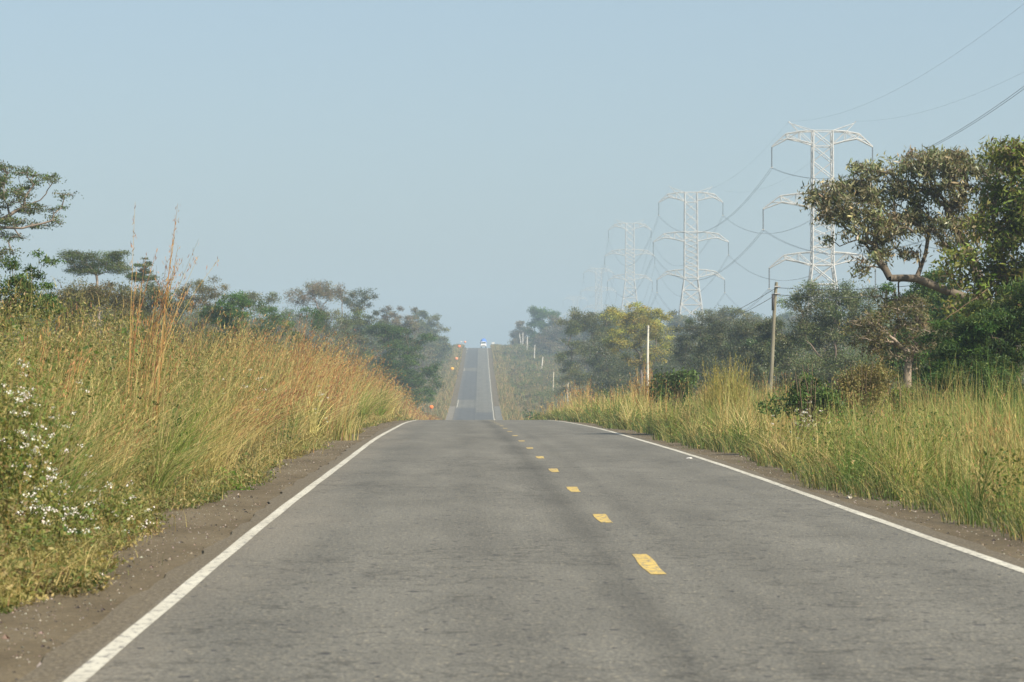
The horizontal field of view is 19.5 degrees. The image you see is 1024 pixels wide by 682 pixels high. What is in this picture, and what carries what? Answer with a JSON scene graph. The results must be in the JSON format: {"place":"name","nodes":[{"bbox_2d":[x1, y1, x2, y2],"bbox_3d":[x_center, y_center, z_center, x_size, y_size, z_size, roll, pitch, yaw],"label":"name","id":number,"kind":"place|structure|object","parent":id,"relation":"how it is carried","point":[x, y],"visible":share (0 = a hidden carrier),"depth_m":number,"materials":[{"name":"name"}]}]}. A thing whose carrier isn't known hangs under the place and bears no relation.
{"place":"outdoors","nodes":[
{"label":"outdoors","id":0,"kind":"place"},
{"bbox_2d":[9,374,106,503],"bbox_3d":[-5.187,1.233,32.989,1.431,1.743,1.391,0,-1,0],"label":"flowering weed","id":1,"kind":"object","parent":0,"point":[69,415],"visible":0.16,"depth_m":32.90,"materials":[{"name":"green plant"}]},
{"bbox_2d":[63,469,154,540],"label":"flowering weed","id":2,"kind":"object","parent":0,"point":[97,505],"visible":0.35,"depth_m":31.92,"materials":[{"name":"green plant"}]},
{"bbox_2d":[129,428,266,490],"bbox_3d":[-4.305,1.707,40.488,2.311,1.072,1.758,0,-1,-35],"label":"grass clump","id":3,"kind":"object","parent":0,"point":[203,464],"visible":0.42,"depth_m":40.53,"materials":[{"name":"green plant"}]},
{"bbox_2d":[212,357,264,435],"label":"flowering weed","id":4,"kind":"object","parent":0,"point":[243,395],"visible":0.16,"depth_m":61.80,"materials":[{"name":"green plant"}]},
{"bbox_2d":[192,365,337,472],"bbox_3d":[-4.447,1.368,50.051,3.246,1.975,1.738,0,-1,0],"label":"grass clump","id":5,"kind":"object","parent":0,"point":[267,422],"visible":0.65,"depth_m":50.05,"materials":[{"name":"beige plant"}]},
{"bbox_2d":[446,406,454,419],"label":"lay by","id":6,"kind":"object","parent":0,"point":[451,410],"visible":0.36,"depth_m":585.17,"materials":[{"name":"concrete"}]},
{"bbox_2d":[494,406,502,419],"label":"lay by","id":7,"kind":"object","parent":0,"point":[497,410],"visible":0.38,"depth_m":585.17,"materials":[{"name":"concrete"}]},
{"bbox_2d":[0,348,1023,681],"bbox_3d":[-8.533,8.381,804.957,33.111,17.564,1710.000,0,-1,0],"label":"shoulder","id":8,"kind":"object","parent":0,"point":[56,628],"visible":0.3,"depth_m":32.77},
{"bbox_2d":[0,509,81,564],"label":"flowering weed","id":9,"kind":"object","parent":8,"relation":"on","point":[24,533],"visible":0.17,"depth_m":26.22,"materials":[{"name":"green plant"}]},
{"bbox_2d":[145,400,197,473],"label":"leafy weed","id":10,"kind":"object","parent":8,"relation":"on","point":[154,403],"visible":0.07,"depth_m":46.00,"materials":[{"name":"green plant"}]},
{"bbox_2d":[167,334,296,476],"bbox_3d":[-4.563,1.087,46.143,2.606,2.441,2.086,0,-1,0],"label":"grass clump","id":11,"kind":"object","parent":8,"relation":"on","point":[215,423],"visible":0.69,"depth_m":46.02,"materials":[{"name":"beige plant"}]},
{"bbox_2d":[199,464,271,490],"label":"leafy weed","id":12,"kind":"object","parent":8,"relation":"on","point":[242,485],"visible":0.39,"depth_m":46.20,"materials":[{"name":"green plant"}]},
{"bbox_2d":[293,384,337,439],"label":"flowering weed","id":13,"kind":"object","parent":8,"relation":"on","point":[316,408],"visible":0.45,"depth_m":79.94,"materials":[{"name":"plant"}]},
{"bbox_2d":[275,344,384,440],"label":"grass clump","id":14,"kind":"object","parent":8,"relation":"on","point":[346,435],"visible":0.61,"depth_m":83.92,"materials":[{"name":"beige plant"}]},
{"bbox_2d":[0,424,1023,679],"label":"gravel","id":15,"kind":"structure","parent":8,"relation":"on","point":[6,638],"depth_m":32.88,"materials":[{"name":"grey gravel"}]},
{"bbox_2d":[618,361,662,415],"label":"grass clump","id":16,"kind":"object","parent":8,"relation":"on","point":[645,382],"visible":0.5,"depth_m":117.93,"materials":[{"name":"beige plant"}]},
{"bbox_2d":[762,402,829,452],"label":"leafy weed","id":17,"kind":"object","parent":8,"relation":"on","point":[800,424],"visible":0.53,"depth_m":61.88,"materials":[{"name":"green plant"}]},
{"bbox_2d":[0,0,1023,347],"label":"sky","id":18,"kind":"structure","parent":0,"point":[467,163],"materials":[{"name":"blue"}]},
{"bbox_2d":[15,348,1023,681],"bbox_3d":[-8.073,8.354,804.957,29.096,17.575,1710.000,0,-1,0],"label":"road","id":19,"kind":"structure","parent":0,"point":[473,540],"depth_m":25.68,"materials":[{"name":"grey asphalt"}]},
{"bbox_2d":[480,338,486,347],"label":"lorry","id":20,"kind":"object","parent":19,"relation":"on","point":[483,342],"visible":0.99,"depth_m":1128.57,"materials":[{"name":"paint"}]},
{"bbox_2d":[366,328,1023,515],"bbox_3d":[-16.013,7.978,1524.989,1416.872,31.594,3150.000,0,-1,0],"label":"ground","id":21,"kind":"structure","parent":0,"point":[541,386],"depth_m":716.24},
{"bbox_2d":[0,248,66,389],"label":"bushy tree","id":22,"kind":"object","parent":21,"relation":"on","point":[16,278],"visible":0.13,"depth_m":63.91,"materials":[{"name":"green plant"}]},
{"bbox_2d":[0,351,79,491],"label":"flowering weed","id":23,"kind":"object","parent":21,"relation":"on","point":[35,397],"visible":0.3,"depth_m":31.07,"materials":[{"name":"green plant"}]},
{"bbox_2d":[0,159,83,269],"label":"acacia tree","id":24,"kind":"object","parent":21,"relation":"on","point":[8,218],"visible":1,"depth_m":117.86,"materials":[{"name":"green plant"}]},
{"bbox_2d":[4,303,111,456],"bbox_3d":[-5.510,0.753,36.154,1.574,2.485,1.559,0,-1,28],"label":"grass clump","id":25,"kind":"object","parent":21,"relation":"on","point":[73,368],"visible":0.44,"depth_m":36.25,"materials":[{"name":"beige plant"}]},
{"bbox_2d":[53,248,137,344],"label":"acacia tree","id":26,"kind":"object","parent":21,"relation":"on","point":[83,265],"visible":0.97,"depth_m":214.73,"materials":[{"name":"green plant"}]},
{"bbox_2d":[42,277,149,368],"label":"bushy tree","id":27,"kind":"object","parent":21,"relation":"on","point":[102,292],"visible":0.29,"depth_m":149.54,"materials":[{"name":"green plant"}]},
{"bbox_2d":[83,349,194,503],"bbox_3d":[-5.040,1.135,37.016,2.070,2.079,1.577,0,-1,0],"label":"grass clump","id":28,"kind":"object","parent":21,"relation":"on","point":[125,448],"visible":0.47,"depth_m":36.99,"materials":[{"name":"beige plant"}]},
{"bbox_2d":[124,257,157,321],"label":"acacia tree","id":29,"kind":"object","parent":21,"relation":"on","point":[133,276],"visible":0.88,"depth_m":229.81,"materials":[{"name":"green plant"}]},
{"bbox_2d":[124,281,195,362],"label":"bushy tree","id":30,"kind":"object","parent":21,"relation":"on","point":[151,293],"visible":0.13,"depth_m":189.37,"materials":[{"name":"green plant"}]},
{"bbox_2d":[116,204,229,438],"bbox_3d":[-5.951,-0.028,47.160,2.672,4.308,2.768,0,-1,-37],"label":"grass clump","id":31,"kind":"object","parent":21,"relation":"on","point":[161,345],"visible":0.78,"depth_m":47.04,"materials":[{"name":"beige plant"}]},
{"bbox_2d":[170,276,229,366],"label":"dry tree","id":32,"kind":"object","parent":21,"relation":"on","point":[200,289],"visible":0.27,"depth_m":269.89,"materials":[{"name":"green plant"}]},
{"bbox_2d":[0,272,441,394],"bbox_3d":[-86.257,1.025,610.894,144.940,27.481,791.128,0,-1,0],"label":"woodland","id":33,"kind":"object","parent":21,"relation":"on","point":[425,361],"visible":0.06,"depth_m":396.85,"materials":[{"name":"green plant"}]},
{"bbox_2d":[0,264,442,628],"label":"weeds","id":34,"kind":"object","parent":21,"relation":"on","point":[11,599],"visible":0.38,"depth_m":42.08,"materials":[{"name":"green plant"}]},
{"bbox_2d":[0,364,73,540],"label":"flowering weed","id":35,"kind":"object","parent":34,"relation":"in","point":[27,467],"visible":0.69,"depth_m":27.06,"materials":[{"name":"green plant"}]},
{"bbox_2d":[0,421,74,539],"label":"flowering weed","id":36,"kind":"object","parent":34,"relation":"in","point":[44,475],"visible":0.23,"depth_m":28.49,"materials":[{"name":"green plant"}]},
{"bbox_2d":[26,460,117,550],"bbox_3d":[-4.434,1.671,29.496,1.054,0.990,1.111,0,-1,0],"label":"flowering weed","id":37,"kind":"object","parent":34,"relation":"in","point":[60,532],"visible":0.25,"depth_m":29.44,"materials":[{"name":"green plant"}]},
{"bbox_2d":[198,289,267,364],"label":"bushy tree","id":38,"kind":"object","parent":21,"relation":"on","point":[231,307],"visible":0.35,"depth_m":209.47,"materials":[{"name":"green plant"}]},
{"bbox_2d":[219,290,289,346],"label":"bushy tree","id":39,"kind":"object","parent":21,"relation":"on","point":[254,296],"visible":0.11,"depth_m":359.34,"materials":[{"name":"green plant"}]},
{"bbox_2d":[252,305,334,365],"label":"bushy tree","id":40,"kind":"object","parent":21,"relation":"on","point":[279,319],"visible":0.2,"depth_m":259.79,"materials":[{"name":"green plant"}]},
{"bbox_2d":[291,313,324,405],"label":"grass clump","id":41,"kind":"object","parent":21,"relation":"on","point":[306,349],"visible":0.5,"depth_m":92.11,"materials":[{"name":"beige plant"}]},
{"bbox_2d":[274,278,363,365],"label":"dry tree","id":42,"kind":"object","parent":21,"relation":"on","point":[315,289],"visible":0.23,"depth_m":429.56,"materials":[{"name":"green plant"}]},
{"bbox_2d":[306,307,375,370],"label":"bushy tree","id":43,"kind":"object","parent":21,"relation":"on","point":[352,322],"visible":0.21,"depth_m":399.75,"materials":[{"name":"green plant"}]},
{"bbox_2d":[334,288,383,367],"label":"acacia tree","id":44,"kind":"object","parent":21,"relation":"on","point":[360,302],"visible":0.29,"depth_m":469.32,"materials":[{"name":"green plant"}]},
{"bbox_2d":[374,305,420,377],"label":"dry tree","id":45,"kind":"object","parent":21,"relation":"on","point":[385,318],"visible":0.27,"depth_m":619.62,"materials":[{"name":"green plant"}]},
{"bbox_2d":[360,321,445,411],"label":"spreading tree","id":46,"kind":"object","parent":21,"relation":"on","point":[390,331],"visible":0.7,"depth_m":388.98,"materials":[{"name":"green plant"}]},
{"bbox_2d":[408,310,450,369],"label":"bushy tree","id":47,"kind":"object","parent":21,"relation":"on","point":[433,343],"visible":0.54,"depth_m":859.15,"materials":[{"name":"green plant"}]},
{"bbox_2d":[402,343,465,419],"bbox_3d":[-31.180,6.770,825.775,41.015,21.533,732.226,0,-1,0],"label":"scrub","id":48,"kind":"object","parent":21,"relation":"on","point":[443,396],"visible":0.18,"depth_m":730.17,"materials":[{"name":"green plant"}]},
{"bbox_2d":[425,331,453,363],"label":"bushy tree","id":49,"kind":"object","parent":21,"relation":"on","point":[448,347],"visible":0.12,"depth_m":898.57,"materials":[{"name":"green plant"}]},
{"bbox_2d":[507,320,533,345],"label":"dry tree","id":50,"kind":"object","parent":21,"relation":"on","point":[520,327],"visible":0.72,"depth_m":1128.71,"materials":[{"name":"green plant"}]},
{"bbox_2d":[520,408,542,419],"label":"leafy weed","id":51,"kind":"object","parent":21,"relation":"on","point":[530,413],"visible":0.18,"depth_m":284.83,"materials":[{"name":"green plant"}]},
{"bbox_2d":[523,306,567,351],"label":"bushy tree","id":52,"kind":"object","parent":21,"relation":"on","point":[538,321],"visible":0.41,"depth_m":1009.09,"materials":[{"name":"green plant"}]},
{"bbox_2d":[532,313,581,354],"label":"dry tree","id":53,"kind":"object","parent":21,"relation":"on","point":[552,338],"visible":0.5,"depth_m":978.84,"materials":[{"name":"green plant"}]},
{"bbox_2d":[490,341,639,419],"bbox_3d":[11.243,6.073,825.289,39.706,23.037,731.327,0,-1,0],"label":"scrub","id":54,"kind":"object","parent":21,"relation":"on","point":[508,396],"visible":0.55,"depth_m":771.96,"materials":[{"name":"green plant"}]},
{"bbox_2d":[561,294,587,315],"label":"pylon","id":55,"kind":"object","parent":21,"relation":"on","point":[574,300],"visible":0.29,"depth_m":2498.84,"materials":[{"name":"metal"}]},
{"bbox_2d":[554,375,596,411],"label":"grass clump","id":56,"kind":"object","parent":21,"relation":"on","point":[572,390],"visible":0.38,"depth_m":199.75,"materials":[{"name":"beige plant"}]},
{"bbox_2d":[550,306,625,398],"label":"bushy tree","id":57,"kind":"object","parent":21,"relation":"on","point":[578,322],"visible":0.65,"depth_m":428.40,"materials":[{"name":"green plant"}]},
{"bbox_2d":[581,266,616,312],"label":"pylon","id":58,"kind":"object","parent":21,"relation":"on","point":[599,303],"visible":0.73,"depth_m":2052.28,"materials":[{"name":"metal"}]},
{"bbox_2d":[570,380,630,402],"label":"shrub","id":59,"kind":"object","parent":21,"relation":"on","point":[606,393],"visible":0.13,"depth_m":222.33,"materials":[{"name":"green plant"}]},
{"bbox_2d":[589,305,638,396],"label":"bushy tree","id":60,"kind":"object","parent":21,"relation":"on","point":[617,336],"visible":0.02,"depth_m":479.73,"materials":[{"name":"green plant"}]},
{"bbox_2d":[573,334,682,398],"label":"bushy tree","id":61,"kind":"object","parent":21,"relation":"on","point":[609,379],"visible":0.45,"depth_m":359.10,"materials":[{"name":"green plant"}]},
{"bbox_2d":[605,219,654,312],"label":"pylon","id":62,"kind":"object","parent":21,"relation":"on","point":[631,253],"visible":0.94,"depth_m":1453.88,"materials":[{"name":"metal"}]},
{"bbox_2d":[596,301,678,399],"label":"flowering tree","id":63,"kind":"object","parent":21,"relation":"on","point":[645,319],"visible":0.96,"depth_m":329.40,"materials":[{"name":"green plant"}]},
{"bbox_2d":[647,325,648,392],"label":"utility pole","id":64,"kind":"object","parent":21,"relation":"on","point":[647,353],"visible":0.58,"depth_m":324.90,"materials":[{"name":"white concrete"}]},
{"bbox_2d":[646,362,702,411],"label":"shrub","id":65,"kind":"object","parent":21,"relation":"on","point":[673,379],"visible":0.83,"depth_m":117.83,"materials":[{"name":"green plant"}]},
{"bbox_2d":[653,186,728,333],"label":"pylon","id":66,"kind":"object","parent":21,"relation":"on","point":[696,248],"visible":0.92,"depth_m":964.99,"materials":[{"name":"metal"}]},
{"bbox_2d":[666,315,734,398],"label":"bushy tree","id":67,"kind":"object","parent":21,"relation":"on","point":[681,351],"visible":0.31,"depth_m":279.57,"materials":[{"name":"green plant"}]},
{"bbox_2d":[691,304,759,369],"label":"bushy tree","id":68,"kind":"object","parent":21,"relation":"on","point":[724,311],"visible":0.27,"depth_m":459.68,"materials":[{"name":"green plant"}]},
{"bbox_2d":[689,350,764,422],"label":"grass clump","id":69,"kind":"object","parent":21,"relation":"on","point":[720,389],"visible":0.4,"depth_m":87.85,"materials":[{"name":"yellow plant"}]},
{"bbox_2d":[680,316,781,395],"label":"bushy tree","id":70,"kind":"object","parent":21,"relation":"on","point":[716,338],"visible":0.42,"depth_m":239.71,"materials":[{"name":"green plant"}]},
{"bbox_2d":[733,316,794,395],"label":"bushy tree","id":71,"kind":"object","parent":21,"relation":"on","point":[753,344],"visible":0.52,"depth_m":204.51,"materials":[{"name":"green plant"}]},
{"bbox_2d":[514,341,1023,541],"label":"tall grass","id":72,"kind":"structure","parent":21,"relation":"on","point":[924,479],"depth_m":53.48,"materials":[{"name":"plant"}]},
{"bbox_2d":[767,282,780,399],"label":"utility pole","id":73,"kind":"object","parent":21,"relation":"on","point":[774,301],"visible":0.86,"depth_m":169.93,"materials":[{"name":"grey wood"}]},
{"bbox_2d":[628,285,975,355],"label":"overhead wire","id":74,"kind":"object","parent":73,"relation":"attached to","point":[783,295],"visible":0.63,"depth_m":164.99,"materials":[{"name":"metal"}]},
{"bbox_2d":[558,292,1023,400],"bbox_3d":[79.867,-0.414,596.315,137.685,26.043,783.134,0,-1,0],"label":"woodland","id":75,"kind":"object","parent":21,"relation":"on","point":[675,321],"visible":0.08,"depth_m":564.81,"materials":[{"name":"green plant"}]},
{"bbox_2d":[753,365,851,441],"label":"shrub","id":76,"kind":"object","parent":21,"relation":"on","point":[797,398],"visible":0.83,"depth_m":65.88,"materials":[{"name":"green plant"}]},
{"bbox_2d":[762,121,876,353],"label":"pylon","id":77,"kind":"object","parent":21,"relation":"on","point":[832,143],"visible":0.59,"depth_m":614.40,"materials":[{"name":"metal"}]},
{"bbox_2d":[603,289,797,321],"bbox_3d":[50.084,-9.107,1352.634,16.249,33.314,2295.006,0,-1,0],"label":"conductor cable","id":78,"kind":"object","parent":77,"relation":"hanging from","point":[679,317],"visible":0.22,"depth_m":898.59,"materials":[{"name":"metal"}]},
{"bbox_2d":[648,291,888,320],"bbox_3d":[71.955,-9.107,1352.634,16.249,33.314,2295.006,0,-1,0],"label":"conductor cable","id":79,"kind":"object","parent":77,"relation":"hanging from","point":[737,305],"visible":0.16,"depth_m":959.56,"materials":[{"name":"metal"}]},
{"bbox_2d":[580,206,1002,310],"bbox_3d":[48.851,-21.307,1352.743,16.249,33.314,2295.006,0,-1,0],"label":"conductor cable","id":80,"kind":"object","parent":77,"relation":"hanging from","point":[742,254],"visible":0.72,"depth_m":654.44,"materials":[{"name":"metal"}]},
{"bbox_2d":[567,86,1023,312],"bbox_3d":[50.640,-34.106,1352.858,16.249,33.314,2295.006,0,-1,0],"label":"conductor cable","id":81,"kind":"object","parent":77,"relation":"hanging from","point":[822,178],"visible":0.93,"depth_m":552.20,"materials":[{"name":"metal"}]},
{"bbox_2d":[603,174,987,305],"bbox_3d":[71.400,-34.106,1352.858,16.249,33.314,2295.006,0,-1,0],"label":"conductor cable","id":82,"kind":"object","parent":77,"relation":"hanging from","point":[744,229],"visible":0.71,"depth_m":958.75,"materials":[{"name":"metal"}]},
{"bbox_2d":[605,77,1012,274],"bbox_3d":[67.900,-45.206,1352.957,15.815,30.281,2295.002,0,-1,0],"label":"earth wire","id":83,"kind":"object","parent":77,"relation":"attached to","point":[846,130],"visible":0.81,"depth_m":586.17,"materials":[{"name":"metal"}]},
{"bbox_2d":[598,6,1020,272],"bbox_3d":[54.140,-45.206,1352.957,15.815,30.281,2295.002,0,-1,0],"label":"earth wire","id":84,"kind":"object","parent":77,"relation":"attached to","point":[842,112],"visible":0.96,"depth_m":502.01,"materials":[{"name":"metal"}]},
{"bbox_2d":[616,237,1011,306],"bbox_3d":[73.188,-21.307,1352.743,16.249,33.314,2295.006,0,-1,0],"label":"conductor cable","id":85,"kind":"object","parent":77,"relation":"hanging from","point":[782,280],"visible":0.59,"depth_m":831.57,"materials":[{"name":"metal"}]},
{"bbox_2d":[758,278,895,396],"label":"bushy tree","id":86,"kind":"object","parent":21,"relation":"on","point":[812,331],"visible":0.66,"depth_m":177.47,"materials":[{"name":"green plant"}]},
{"bbox_2d":[647,342,1023,407],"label":"undergrowth","id":87,"kind":"object","parent":21,"relation":"on","point":[848,387],"depth_m":127.16,"materials":[{"name":"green plant"}]},
{"bbox_2d":[832,356,899,424],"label":"shrub","id":88,"kind":"object","parent":21,"relation":"on","point":[854,382],"visible":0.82,"depth_m":71.88,"materials":[{"name":"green plant"}]},
{"bbox_2d":[837,291,954,389],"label":"gnarled tree","id":89,"kind":"object","parent":21,"relation":"on","point":[877,321],"visible":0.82,"depth_m":99.82,"materials":[{"name":"green plant"}]},
{"bbox_2d":[796,134,1021,381],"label":"broadleaf tree","id":90,"kind":"object","parent":21,"relation":"on","point":[947,165],"visible":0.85,"depth_m":87.74,"materials":[{"name":"green plant"}]},
{"bbox_2d":[870,401,963,447],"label":"grass clump","id":91,"kind":"object","parent":21,"relation":"on","point":[916,418],"visible":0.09,"depth_m":60.02,"materials":[{"name":"green plant"}]},
{"bbox_2d":[875,267,970,397],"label":"fern leaved tree","id":92,"kind":"object","parent":21,"relation":"on","point":[924,291],"visible":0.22,"depth_m":121.49,"materials":[{"name":"green plant"}]},
{"bbox_2d":[910,277,1023,415],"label":"bushy tree","id":93,"kind":"object","parent":21,"relation":"on","point":[977,332],"visible":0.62,"depth_m":73.58,"materials":[{"name":"green plant"}]},
{"bbox_2d":[924,135,1023,349],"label":"broadleaf tree","id":94,"kind":"object","parent":21,"relation":"on","point":[1006,232],"visible":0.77,"depth_m":83.82,"materials":[{"name":"green plant"}]},
{"bbox_2d":[946,409,1014,453],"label":"grass clump","id":95,"kind":"object","parent":21,"relation":"on","point":[969,423],"visible":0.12,"depth_m":50.01,"materials":[{"name":"green plant"}]},
{"bbox_2d":[883,382,917,421],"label":"shrub","id":96,"kind":"object","parent":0,"point":[892,395],"visible":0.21,"depth_m":79.93,"materials":[{"name":"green plant"}]}
]}

